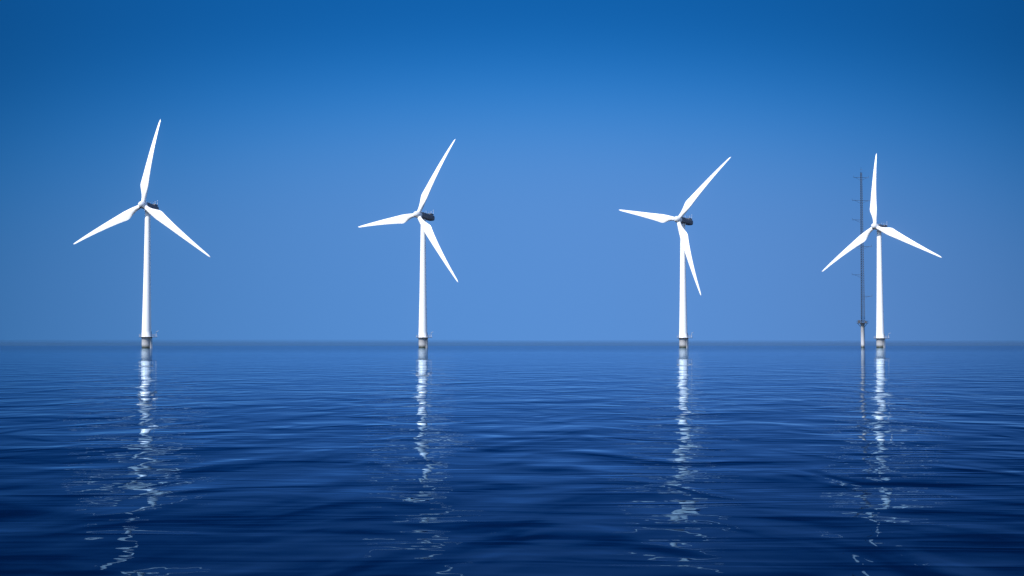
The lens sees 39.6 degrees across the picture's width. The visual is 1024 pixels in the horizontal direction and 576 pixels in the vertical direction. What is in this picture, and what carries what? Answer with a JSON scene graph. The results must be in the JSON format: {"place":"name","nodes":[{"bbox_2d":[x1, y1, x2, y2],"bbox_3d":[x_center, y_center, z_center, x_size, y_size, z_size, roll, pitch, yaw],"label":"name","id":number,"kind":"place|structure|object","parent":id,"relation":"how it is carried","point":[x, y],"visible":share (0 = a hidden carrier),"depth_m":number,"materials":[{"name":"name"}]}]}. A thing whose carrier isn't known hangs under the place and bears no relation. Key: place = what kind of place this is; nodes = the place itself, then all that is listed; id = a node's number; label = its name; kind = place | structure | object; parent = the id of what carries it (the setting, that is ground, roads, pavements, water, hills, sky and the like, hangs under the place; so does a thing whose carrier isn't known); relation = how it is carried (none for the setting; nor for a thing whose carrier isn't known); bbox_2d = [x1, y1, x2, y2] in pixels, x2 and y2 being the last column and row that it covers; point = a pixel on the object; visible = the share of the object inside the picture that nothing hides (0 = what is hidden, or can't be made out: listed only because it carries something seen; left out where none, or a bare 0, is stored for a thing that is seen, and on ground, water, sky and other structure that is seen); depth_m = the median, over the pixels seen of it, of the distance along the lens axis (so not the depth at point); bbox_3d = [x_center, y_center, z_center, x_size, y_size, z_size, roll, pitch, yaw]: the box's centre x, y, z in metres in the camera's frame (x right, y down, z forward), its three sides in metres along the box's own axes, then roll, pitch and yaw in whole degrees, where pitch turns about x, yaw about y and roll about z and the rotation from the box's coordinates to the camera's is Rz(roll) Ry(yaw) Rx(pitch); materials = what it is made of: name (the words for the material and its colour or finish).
{"place":"outdoors","nodes":[
{"label":"outdoors","id":0,"kind":"place"},
{"bbox_2d":[0,346,1023,575],"bbox_3d":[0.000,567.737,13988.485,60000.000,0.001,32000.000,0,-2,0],"label":"sea","id":1,"kind":"structure","parent":0,"point":[509,461],"depth_m":14.74,"materials":[{"name":"liquid"}]},
{"bbox_2d":[74,119,210,347],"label":"turbine","id":2,"kind":"object","parent":1,"relation":"in","point":[154,211],"visible":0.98,"depth_m":640.71,"materials":[{"name":"white paint"}]},
{"bbox_2d":[359,140,457,347],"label":"turbine","id":3,"kind":"object","parent":1,"relation":"in","point":[427,230],"visible":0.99,"depth_m":686.63,"materials":[{"name":"white paint"}]},
{"bbox_2d":[620,157,730,347],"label":"turbine","id":4,"kind":"object","parent":1,"relation":"in","point":[685,251],"visible":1,"depth_m":712.33,"materials":[{"name":"white paint"}]},
{"bbox_2d":[853,172,871,347],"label":"mast","id":5,"kind":"object","parent":1,"relation":"in","point":[862,313],"visible":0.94,"depth_m":800.84,"materials":[{"name":"grey metal"}]},
{"bbox_2d":[822,153,941,347],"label":"turbine","id":6,"kind":"object","parent":1,"relation":"in","point":[862,238],"visible":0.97,"depth_m":754.53,"materials":[{"name":"white paint"}]},
{"bbox_2d":[0,0,1023,345],"label":"sky","id":7,"kind":"structure","parent":0,"point":[287,128],"materials":[{"name":"blue"}]}
]}

